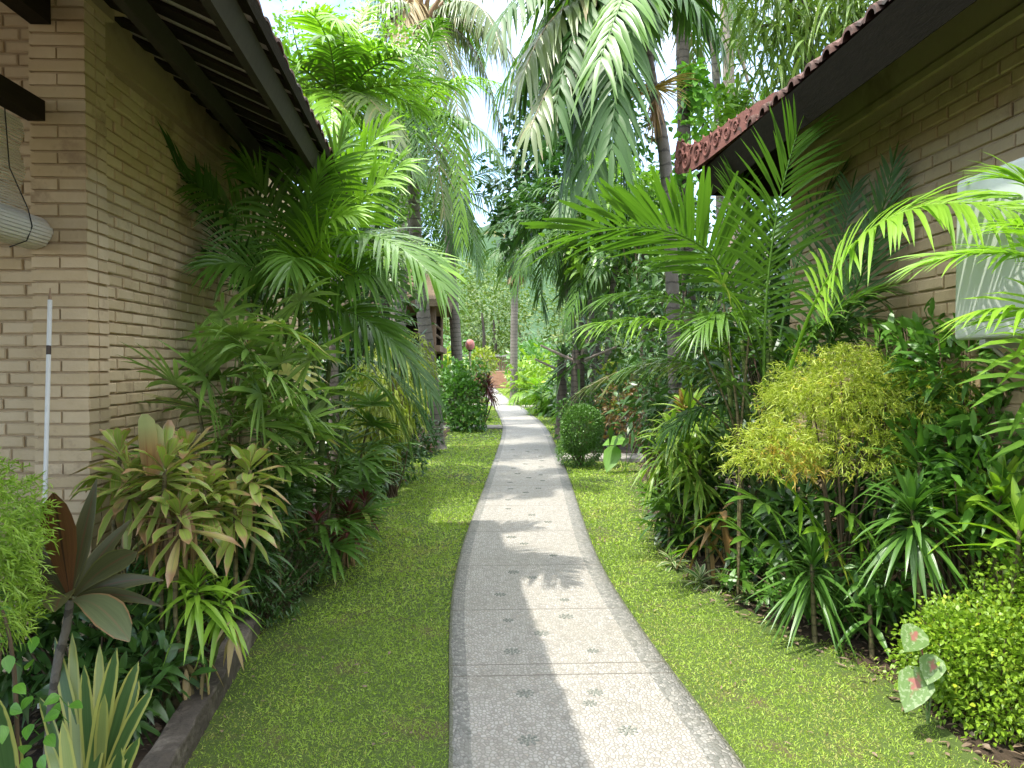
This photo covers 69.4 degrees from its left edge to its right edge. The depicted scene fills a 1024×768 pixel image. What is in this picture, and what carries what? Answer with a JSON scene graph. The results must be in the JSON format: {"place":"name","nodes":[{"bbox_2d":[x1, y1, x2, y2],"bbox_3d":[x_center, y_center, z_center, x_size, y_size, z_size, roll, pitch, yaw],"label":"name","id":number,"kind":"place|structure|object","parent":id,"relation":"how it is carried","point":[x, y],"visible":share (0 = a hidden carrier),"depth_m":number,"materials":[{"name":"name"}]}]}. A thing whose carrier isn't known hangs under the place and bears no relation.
{"place":"outdoors","nodes":[
{"label":"outdoors","id":0,"kind":"place"},
{"bbox_2d":[185,397,501,767],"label":"lawn","id":1,"kind":"structure","parent":0,"point":[311,600],"depth_m":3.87,"materials":[{"name":"green plant"}]},
{"bbox_2d":[320,488,383,567],"bbox_3d":[-1.278,1.180,5.909,0.528,0.704,0.503,0,1,-2],"label":"maroon cordyline","id":2,"kind":"object","parent":1,"relation":"on","point":[351,503],"visible":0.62,"depth_m":5.88,"materials":[{"name":"red plant"}]},
{"bbox_2d":[338,329,441,497],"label":"weeping shrub","id":3,"kind":"object","parent":1,"relation":"on","point":[388,414],"visible":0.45,"depth_m":8.54,"materials":[{"name":"green plant"}]},
{"bbox_2d":[347,411,445,495],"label":"leafy shrub","id":4,"kind":"object","parent":1,"relation":"on","point":[420,452],"visible":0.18,"depth_m":9.95,"materials":[{"name":"green plant"}]},
{"bbox_2d":[353,15,509,449],"bbox_3d":[-1.918,-2.576,13.610,2.567,7.717,3.955,-1,2,-32],"label":"coconut palm","id":5,"kind":"object","parent":1,"relation":"on","point":[423,318],"visible":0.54,"depth_m":12.78,"materials":[{"name":"green plant"}]},
{"bbox_2d":[392,149,519,405],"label":"coconut palm","id":6,"kind":"object","parent":1,"relation":"on","point":[475,250],"visible":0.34,"depth_m":23.74,"materials":[{"name":"green plant"}]},
{"bbox_2d":[436,355,491,432],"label":"leafy shrub","id":7,"kind":"object","parent":1,"relation":"on","point":[463,409],"visible":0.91,"depth_m":18.20,"materials":[{"name":"green plant"}]},
{"bbox_2d":[468,372,502,425],"bbox_3d":[-0.699,0.389,18.860,1.064,1.525,1.229,0,1,-2],"label":"maroon cordyline","id":8,"kind":"object","parent":1,"relation":"on","point":[489,391],"visible":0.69,"depth_m":18.69,"materials":[{"name":"red plant"}]},
{"bbox_2d":[4,370,1023,767],"bbox_3d":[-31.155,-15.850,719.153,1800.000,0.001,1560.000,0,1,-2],"label":"ground","id":9,"kind":"structure","parent":0,"point":[1002,752],"depth_m":4.11,"materials":[{"name":"soil"}]},
{"bbox_2d":[0,700,23,767],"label":"snake plant","id":10,"kind":"object","parent":9,"relation":"on","point":[9,757],"visible":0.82,"depth_m":2.49,"materials":[{"name":"green plant"}]},
{"bbox_2d":[0,447,65,667],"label":"feathery shrub","id":11,"kind":"object","parent":9,"relation":"on","point":[15,565],"visible":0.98,"depth_m":2.54,"materials":[{"name":"green plant"}]},
{"bbox_2d":[0,606,82,767],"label":"vine","id":12,"kind":"object","parent":9,"relation":"on","point":[8,663],"visible":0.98,"depth_m":2.44,"materials":[{"name":"green plant"}]},
{"bbox_2d":[37,288,51,708],"bbox_3d":[-2.244,0.522,3.555,0.023,1.986,0.257,0,1,-16],"label":"pole","id":13,"kind":"object","parent":9,"relation":"on","point":[47,388],"visible":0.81,"depth_m":3.60,"materials":[{"name":"grey metal"}]},
{"bbox_2d":[13,478,163,767],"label":"ti plant","id":14,"kind":"object","parent":9,"relation":"on","point":[93,586],"visible":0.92,"depth_m":2.78,"materials":[{"name":"brown plant"}]},
{"bbox_2d":[44,720,139,767],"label":"snake plant","id":15,"kind":"object","parent":9,"relation":"on","point":[66,758],"visible":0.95,"depth_m":2.45,"materials":[{"name":"green plant"}]},
{"bbox_2d":[39,633,152,767],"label":"snake plant","id":16,"kind":"object","parent":9,"relation":"on","point":[101,726],"visible":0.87,"depth_m":2.75,"materials":[{"name":"green plant"}]},
{"bbox_2d":[0,565,217,745],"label":"leafy shrub","id":17,"kind":"object","parent":9,"relation":"on","point":[144,650],"visible":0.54,"depth_m":3.27,"materials":[{"name":"green plant"}]},
{"bbox_2d":[0,0,353,671],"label":"brick house","id":18,"kind":"structure","parent":9,"relation":"on","point":[91,91],"depth_m":3.85,"materials":[{"name":"brick"}]},
{"bbox_2d":[0,108,52,249],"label":"roll blind","id":19,"kind":"object","parent":18,"relation":"hanging from","point":[20,227],"visible":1,"depth_m":3.56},
{"bbox_2d":[68,414,292,711],"bbox_3d":[-1.569,0.827,3.497,1.032,1.395,0.775,0,1,-12],"label":"ti plant","id":20,"kind":"object","parent":9,"relation":"on","point":[156,455],"visible":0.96,"depth_m":3.42,"materials":[{"name":"green plant"}]},
{"bbox_2d":[132,545,264,717],"bbox_3d":[-1.478,1.098,3.426,0.644,0.849,0.512,0,1,13],"label":"dracaena","id":21,"kind":"object","parent":9,"relation":"on","point":[217,626],"visible":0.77,"depth_m":3.35,"materials":[{"name":"green plant"}]},
{"bbox_2d":[138,614,259,767],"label":"bed kerb","id":22,"kind":"structure","parent":9,"relation":"on","point":[180,736],"depth_m":3.19,"materials":[{"name":"concrete"}]},
{"bbox_2d":[119,440,325,647],"bbox_3d":[-1.722,0.963,4.395,0.984,1.206,1.583,0,1,-2],"label":"leafy shrub","id":23,"kind":"object","parent":9,"relation":"on","point":[286,490],"visible":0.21,"depth_m":4.36,"materials":[{"name":"green plant"}]},
{"bbox_2d":[115,276,369,639],"bbox_3d":[-1.597,0.406,4.625,1.471,2.165,2.191,0,1,-2],"label":"lady palm","id":24,"kind":"object","parent":9,"relation":"on","point":[221,352],"visible":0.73,"depth_m":4.32,"materials":[{"name":"plant"}]},
{"bbox_2d":[216,525,337,630],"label":"ground shrub","id":25,"kind":"object","parent":9,"relation":"on","point":[270,603],"visible":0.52,"depth_m":4.74,"materials":[{"name":"green plant"}]},
{"bbox_2d":[198,222,370,466],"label":"lady palm","id":26,"kind":"object","parent":9,"relation":"on","point":[343,403],"visible":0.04,"depth_m":6.32,"materials":[{"name":"plant"}]},
{"bbox_2d":[156,106,471,558],"bbox_3d":[-1.450,-0.534,5.854,2.294,3.990,2.584,0,1,-2],"label":"areca palm","id":27,"kind":"object","parent":9,"relation":"on","point":[288,264],"visible":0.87,"depth_m":5.40,"materials":[{"name":"green plant"}]},
{"bbox_2d":[299,506,333,585],"bbox_3d":[-1.426,1.172,5.388,0.320,0.596,0.317,0,1,-2],"label":"maroon cordyline","id":28,"kind":"object","parent":9,"relation":"on","point":[316,516],"visible":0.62,"depth_m":5.36,"materials":[{"name":"red plant"}]},
{"bbox_2d":[214,386,423,584],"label":"lady palm","id":29,"kind":"object","parent":9,"relation":"on","point":[360,474],"visible":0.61,"depth_m":5.83,"materials":[{"name":"plant"}]},
{"bbox_2d":[315,453,387,529],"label":"leafy shrub","id":30,"kind":"object","parent":9,"relation":"on","point":[359,490],"visible":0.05,"depth_m":7.07,"materials":[{"name":"green plant"}]},
{"bbox_2d":[299,152,435,467],"bbox_3d":[-2.322,-0.992,10.351,2.513,4.694,2.296,-1,2,-24],"label":"leafy shrub","id":31,"kind":"object","parent":9,"relation":"on","point":[321,373],"visible":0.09,"depth_m":10.29,"materials":[{"name":"green plant"}]},
{"bbox_2d":[278,0,460,476],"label":"feather palm","id":32,"kind":"object","parent":9,"relation":"on","point":[334,66],"visible":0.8,"depth_m":8.87,"materials":[{"name":"green plant"}]},
{"bbox_2d":[269,0,471,453],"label":"leafy tree","id":33,"kind":"object","parent":9,"relation":"on","point":[410,47],"visible":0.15,"depth_m":12.49,"materials":[{"name":"green plant"}]},
{"bbox_2d":[309,266,451,388],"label":"pavilion","id":34,"kind":"structure","parent":9,"relation":"on","point":[437,330],"depth_m":21.87,"materials":[{"name":"brown wood"}]},
{"bbox_2d":[311,55,467,433],"bbox_3d":[-2.806,-3.085,15.809,3.167,8.619,5.025,0,1,13],"label":"leafy tree","id":35,"kind":"object","parent":9,"relation":"on","point":[430,200],"visible":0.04,"depth_m":16.12,"materials":[{"name":"green plant"}]},
{"bbox_2d":[343,0,534,336],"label":"coconut palm","id":36,"kind":"object","parent":9,"relation":"on","point":[421,11],"visible":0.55,"depth_m":18.84,"materials":[{"name":"green plant"}]},
{"bbox_2d":[443,327,478,376],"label":"leafy shrub","id":37,"kind":"object","parent":9,"relation":"on","point":[463,350],"visible":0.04,"depth_m":44.65,"materials":[{"name":"green plant"}]},
{"bbox_2d":[475,227,548,402],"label":"feather palm","id":38,"kind":"object","parent":9,"relation":"on","point":[514,340],"visible":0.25,"depth_m":31.86,"materials":[{"name":"grey plant"}]},
{"bbox_2d":[12,460,1023,767],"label":"leaf litter","id":39,"kind":"object","parent":9,"relation":"on","point":[986,746],"visible":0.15,"depth_m":3.84,"materials":[{"name":"brown plant"}]},
{"bbox_2d":[498,343,556,404],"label":"leafy shrub","id":40,"kind":"object","parent":9,"relation":"on","point":[530,367],"visible":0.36,"depth_m":31.54,"materials":[{"name":"green plant"}]},
{"bbox_2d":[505,374,556,405],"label":"feather palm","id":41,"kind":"object","parent":9,"relation":"on","point":[522,394],"visible":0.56,"depth_m":29.79,"materials":[{"name":"green plant"}]},
{"bbox_2d":[475,17,589,396],"bbox_3d":[1.167,-4.623,20.105,4.205,11.506,2.748,-1,2,-34],"label":"leafy tree","id":42,"kind":"object","parent":9,"relation":"on","point":[495,218],"visible":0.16,"depth_m":19.67,"materials":[{"name":"green plant"}]},
{"bbox_2d":[496,331,570,385],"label":"leafy shrub","id":43,"kind":"object","parent":9,"relation":"on","point":[530,349],"visible":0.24,"depth_m":43.28,"materials":[{"name":"green plant"}]},
{"bbox_2d":[517,377,570,414],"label":"feather palm","id":44,"kind":"object","parent":9,"relation":"on","point":[534,396],"visible":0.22,"depth_m":24.06,"materials":[{"name":"green plant"}]},
{"bbox_2d":[525,372,570,416],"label":"leafy shrub","id":45,"kind":"object","parent":9,"relation":"on","point":[543,411],"visible":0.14,"depth_m":23.53,"materials":[{"name":"green plant"}]},
{"bbox_2d":[532,341,588,439],"bbox_3d":[1.084,0.126,16.081,1.250,2.167,1.242,-1,2,-36],"label":"pandanus","id":46,"kind":"object","parent":9,"relation":"on","point":[561,390],"visible":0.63,"depth_m":15.97,"materials":[{"name":"green plant"}]},
{"bbox_2d":[478,182,644,349],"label":"feather palm","id":47,"kind":"object","parent":9,"relation":"on","point":[527,260],"visible":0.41,"depth_m":15.47,"materials":[{"name":"green plant"}]},
{"bbox_2d":[357,226,790,382],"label":"wood","id":48,"kind":"object","parent":9,"relation":"on","point":[492,341],"visible":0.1,"depth_m":68.27,"materials":[{"name":"green plant"}]},
{"bbox_2d":[540,380,612,423],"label":"feather palm","id":49,"kind":"object","parent":9,"relation":"on","point":[546,403],"visible":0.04,"depth_m":21.29,"materials":[{"name":"green plant"}]},
{"bbox_2d":[493,145,659,406],"bbox_3d":[1.335,-1.819,15.122,3.486,6.105,3.864,0,1,-2],"label":"feather palm","id":50,"kind":"object","parent":9,"relation":"on","point":[559,268],"visible":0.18,"depth_m":14.97,"materials":[{"name":"green plant"}]},
{"bbox_2d":[539,324,617,430],"bbox_3d":[1.257,0.027,14.585,1.689,2.438,1.569,1,2,23],"label":"pandanus","id":51,"kind":"object","parent":9,"relation":"on","point":[577,369],"visible":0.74,"depth_m":14.46,"materials":[{"name":"green plant"}]},
{"bbox_2d":[547,376,627,448],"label":"leafy shrub","id":52,"kind":"object","parent":9,"relation":"on","point":[581,401],"visible":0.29,"depth_m":14.45,"materials":[{"name":"green plant"}]},
{"bbox_2d":[491,84,695,407],"bbox_3d":[2.078,-3.161,17.608,5.136,8.691,4.409,0,1,-2],"label":"leafy tree","id":53,"kind":"object","parent":9,"relation":"on","point":[554,170],"visible":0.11,"depth_m":17.46,"materials":[{"name":"green plant"}]},
{"bbox_2d":[533,318,655,429],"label":"leafy shrub","id":54,"kind":"object","parent":9,"relation":"on","point":[568,390],"visible":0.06,"depth_m":17.38,"materials":[{"name":"green plant"}]},
{"bbox_2d":[472,0,731,504],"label":"feather palm","id":55,"kind":"object","parent":9,"relation":"on","point":[589,53],"visible":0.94,"depth_m":7.12,"materials":[{"name":"green plant"}]},
{"bbox_2d":[585,356,640,447],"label":"leafy shrub","id":56,"kind":"object","parent":9,"relation":"on","point":[611,364],"visible":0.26,"depth_m":14.24,"materials":[{"name":"green plant"}]},
{"bbox_2d":[529,213,705,446],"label":"feather palm","id":57,"kind":"object","parent":9,"relation":"on","point":[612,283],"visible":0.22,"depth_m":14.24,"materials":[{"name":"green plant"}]},
{"bbox_2d":[538,152,712,399],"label":"leafy tree","id":58,"kind":"object","parent":9,"relation":"on","point":[577,264],"visible":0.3,"depth_m":13.86,"materials":[{"name":"green plant"}]},
{"bbox_2d":[590,355,662,452],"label":"leafy shrub","id":59,"kind":"object","parent":9,"relation":"on","point":[610,407],"visible":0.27,"depth_m":13.23,"materials":[{"name":"green plant"}]},
{"bbox_2d":[657,547,690,571],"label":"variegated plant","id":60,"kind":"object","parent":9,"relation":"on","point":[673,561],"visible":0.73,"depth_m":5.80,"materials":[{"name":"green plant"}]},
{"bbox_2d":[628,458,721,556],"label":"lady palm","id":61,"kind":"object","parent":9,"relation":"on","point":[655,494],"visible":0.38,"depth_m":6.25,"materials":[{"name":"plant"}]},
{"bbox_2d":[598,299,753,486],"bbox_3d":[2.047,0.145,9.418,2.198,2.466,1.810,1,2,38],"label":"leafy shrub","id":62,"kind":"object","parent":9,"relation":"on","point":[628,400],"visible":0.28,"depth_m":9.45,"materials":[{"name":"green plant"}]},
{"bbox_2d":[576,174,790,463],"bbox_3d":[2.525,-0.986,11.534,2.483,4.622,4.348,0,1,-18],"label":"leafy shrub","id":63,"kind":"object","parent":9,"relation":"on","point":[655,310],"visible":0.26,"depth_m":11.74,"materials":[{"name":"green plant"}]},
{"bbox_2d":[622,382,756,550],"bbox_3d":[1.513,0.708,6.406,1.105,1.491,1.268,1,2,31],"label":"dracaena","id":64,"kind":"object","parent":9,"relation":"on","point":[690,476],"visible":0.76,"depth_m":6.16,"materials":[{"name":"plant"}]},
{"bbox_2d":[635,0,770,423],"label":"feather palm","id":65,"kind":"object","parent":9,"relation":"on","point":[715,75],"visible":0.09,"depth_m":13.49,"materials":[{"name":"green plant"}]},
{"bbox_2d":[634,291,783,446],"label":"leafy shrub","id":66,"kind":"object","parent":9,"relation":"on","point":[713,353],"depth_m":13.51,"materials":[{"name":"green plant"}]},
{"bbox_2d":[638,267,791,512],"bbox_3d":[2.448,0.069,7.298,1.567,2.723,2.840,-1,2,-39],"label":"leafy shrub","id":67,"kind":"object","parent":9,"relation":"on","point":[709,398],"visible":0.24,"depth_m":7.25,"materials":[{"name":"green plant"}]},
{"bbox_2d":[668,255,765,595],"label":"lady palm","id":68,"kind":"object","parent":9,"relation":"on","point":[735,384],"visible":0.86,"depth_m":5.04,"materials":[{"name":"plant"}]},
{"bbox_2d":[705,567,734,594],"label":"variegated plant","id":69,"kind":"object","parent":9,"relation":"on","point":[725,583],"visible":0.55,"depth_m":5.23,"materials":[{"name":"green plant"}]},
{"bbox_2d":[677,502,765,589],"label":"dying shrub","id":70,"kind":"object","parent":9,"relation":"on","point":[726,538],"visible":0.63,"depth_m":5.39,"materials":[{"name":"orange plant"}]},
{"bbox_2d":[667,0,785,377],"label":"feather palm","id":71,"kind":"object","parent":9,"relation":"on","point":[683,56],"visible":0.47,"depth_m":10.71,"materials":[{"name":"green plant"}]},
{"bbox_2d":[670,70,789,463],"bbox_3d":[3.779,-1.853,12.031,2.613,6.324,1.864,0,1,-2],"label":"leafy tree","id":72,"kind":"object","parent":9,"relation":"on","point":[729,109],"visible":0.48,"depth_m":11.61,"materials":[{"name":"green plant"}]},
{"bbox_2d":[717,0,773,422],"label":"leafy tree","id":73,"kind":"object","parent":9,"relation":"on","point":[727,35],"visible":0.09,"depth_m":14.98,"materials":[{"name":"green plant"}]},
{"bbox_2d":[701,196,791,412],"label":"leafy shrub","id":74,"kind":"object","parent":9,"relation":"on","point":[782,250],"visible":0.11,"depth_m":7.78,"materials":[{"name":"green plant"}]},
{"bbox_2d":[732,579,762,605],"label":"variegated plant","id":75,"kind":"object","parent":9,"relation":"on","point":[741,597],"visible":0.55,"depth_m":5.02,"materials":[{"name":"green plant"}]},
{"bbox_2d":[512,93,1023,595],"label":"areca palm","id":76,"kind":"object","parent":9,"relation":"on","point":[684,217],"visible":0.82,"depth_m":4.93,"materials":[{"name":"green plant"}]},
{"bbox_2d":[668,467,893,629],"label":"lady palm","id":77,"kind":"object","parent":9,"relation":"on","point":[850,518],"visible":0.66,"depth_m":4.33,"materials":[{"name":"green plant"}]},
{"bbox_2d":[638,385,926,595],"bbox_3d":[1.948,0.865,5.784,1.351,1.831,3.198,0,1,-16],"label":"leafy shrub","id":78,"kind":"object","parent":9,"relation":"on","point":[761,515],"visible":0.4,"depth_m":5.15,"materials":[{"name":"green plant"}]},
{"bbox_2d":[701,0,878,118],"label":"strap leaf tree","id":79,"kind":"object","parent":9,"relation":"on","point":[803,26],"visible":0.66,"depth_m":11.25,"materials":[{"name":"green plant"}]},
{"bbox_2d":[715,540,940,639],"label":"ground shrub","id":80,"kind":"object","parent":9,"relation":"on","point":[904,600],"visible":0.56,"depth_m":4.35,"materials":[{"name":"green plant"}]},
{"bbox_2d":[807,601,867,644],"bbox_3d":[2.005,1.553,4.424,0.428,0.569,0.482,0,1,-2],"label":"dracaena","id":81,"kind":"object","parent":9,"relation":"on","point":[847,627],"visible":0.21,"depth_m":4.36,"materials":[{"name":"plant"}]},
{"bbox_2d":[674,0,1023,671],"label":"brick house","id":82,"kind":"structure","parent":9,"relation":"on","point":[936,87],"depth_m":4.49,"materials":[{"name":"brick"}]},
{"bbox_2d":[955,157,1023,374],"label":"window","id":83,"kind":"structure","parent":82,"relation":"attached to","point":[974,278],"depth_m":3.48,"materials":[{"name":"white metal"}]},
{"bbox_2d":[711,341,992,620],"bbox_3d":[1.913,0.614,4.382,1.518,1.768,1.141,0,1,-2],"label":"feathery shrub","id":84,"kind":"object","parent":9,"relation":"on","point":[810,450],"visible":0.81,"depth_m":4.29,"materials":[{"name":"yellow plant"}]},
{"bbox_2d":[834,584,898,657],"bbox_3d":[1.955,1.309,4.087,0.399,0.478,0.379,-1,2,-34],"label":"dracaena","id":85,"kind":"object","parent":9,"relation":"on","point":[872,628],"visible":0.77,"depth_m":4.06,"materials":[{"name":"plant"}]},
{"bbox_2d":[845,350,938,636],"bbox_3d":[2.292,0.629,4.391,0.588,1.729,0.584,-1,2,-36],"label":"dracaena","id":86,"kind":"object","parent":9,"relation":"on","point":[890,628],"visible":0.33,"depth_m":4.36,"materials":[{"name":"plant"}]},
{"bbox_2d":[833,421,990,662],"bbox_3d":[2.136,0.855,3.895,0.860,1.303,0.899,0,1,-2],"label":"dracaena","id":87,"kind":"object","parent":9,"relation":"on","point":[911,495],"visible":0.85,"depth_m":3.79,"materials":[{"name":"plant"}]},
{"bbox_2d":[860,297,1023,654],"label":"leafy shrub","id":88,"kind":"object","parent":9,"relation":"on","point":[971,446],"visible":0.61,"depth_m":3.93,"materials":[{"name":"green plant"}]},
{"bbox_2d":[874,533,1023,750],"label":"hedge bush","id":89,"kind":"object","parent":9,"relation":"on","point":[979,676],"visible":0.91,"depth_m":3.29,"materials":[{"name":"green plant"}]},
{"bbox_2d":[887,152,1023,349],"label":"areca palm","id":90,"kind":"object","parent":9,"relation":"on","point":[957,254],"visible":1,"depth_m":2.74,"materials":[{"name":"green plant"}]},
{"bbox_2d":[904,439,1023,650],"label":"dracaena","id":91,"kind":"object","parent":9,"relation":"on","point":[1015,524],"visible":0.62,"depth_m":3.63,"materials":[{"name":"plant"}]},
{"bbox_2d":[956,277,1023,463],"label":"lady palm","id":92,"kind":"object","parent":9,"relation":"on","point":[1013,370],"visible":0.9,"depth_m":3.04,"materials":[{"name":"green plant"}]},
{"bbox_2d":[463,355,602,387],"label":"garden wall","id":93,"kind":"structure","parent":0,"point":[498,378],"depth_m":55.01,"materials":[{"name":"orange brick"}]},
{"bbox_2d":[259,0,872,254],"label":"sky","id":94,"kind":"structure","parent":0,"point":[478,108],"materials":[{"name":"white"}]},
{"bbox_2d":[448,388,745,767],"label":"path","id":95,"kind":"structure","parent":0,"point":[556,659],"depth_m":4.06,"materials":[{"name":"concrete"}]},
{"bbox_2d":[432,203,778,368],"bbox_3d":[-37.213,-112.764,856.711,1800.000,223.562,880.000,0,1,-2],"label":"hills","id":96,"kind":"structure","parent":0,"point":[490,245],"depth_m":696.61,"materials":[{"name":"green plant"}]},
{"bbox_2d":[562,453,668,461],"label":"side path","id":97,"kind":"structure","parent":0,"point":[634,457],"depth_m":12.46,"materials":[{"name":"concrete"}]},
{"bbox_2d":[495,388,1023,767],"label":"lawn","id":98,"kind":"structure","parent":0,"point":[954,743],"depth_m":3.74,"materials":[{"name":"green plant"}]},
{"bbox_2d":[555,403,605,467],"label":"clipped bush","id":99,"kind":"object","parent":98,"relation":"on","point":[589,440],"visible":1,"depth_m":11.49,"materials":[{"name":"green plant"}]},
{"bbox_2d":[602,435,652,472],"bbox_3d":[1.813,1.049,11.068,0.978,0.570,0.311,0,1,-2],"label":"taro","id":100,"kind":"object","parent":98,"relation":"on","point":[611,456],"visible":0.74,"depth_m":11.02,"materials":[{"name":"green plant"}]},
{"bbox_2d":[682,561,717,592],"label":"variegated plant","id":101,"kind":"object","parent":98,"relation":"on","point":[701,572],"visible":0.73,"depth_m":5.33,"materials":[{"name":"green plant"}]},
{"bbox_2d":[745,522,883,666],"bbox_3d":[1.698,1.211,4.245,0.819,0.851,0.801,0,1,-2],"label":"dracaena","id":102,"kind":"object","parent":98,"relation":"on","point":[813,555],"visible":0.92,"depth_m":4.20,"materials":[{"name":"plant"}]},
{"bbox_2d":[898,623,945,723],"bbox_3d":[1.768,1.285,3.198,0.250,0.478,0.121,-1,2,-23],"label":"caladium","id":103,"kind":"object","parent":98,"relation":"on","point":[916,688],"visible":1,"depth_m":3.19,"materials":[{"name":"green plant"}]},
{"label":"side path","id":104,"kind":"structure","parent":0,"visible":0},
{"bbox_2d":[467,345,500,401],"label":"croton shrub","id":105,"kind":"object","parent":104,"relation":"on","point":[493,362],"visible":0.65,"depth_m":29.80,"materials":[{"name":"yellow plant"}]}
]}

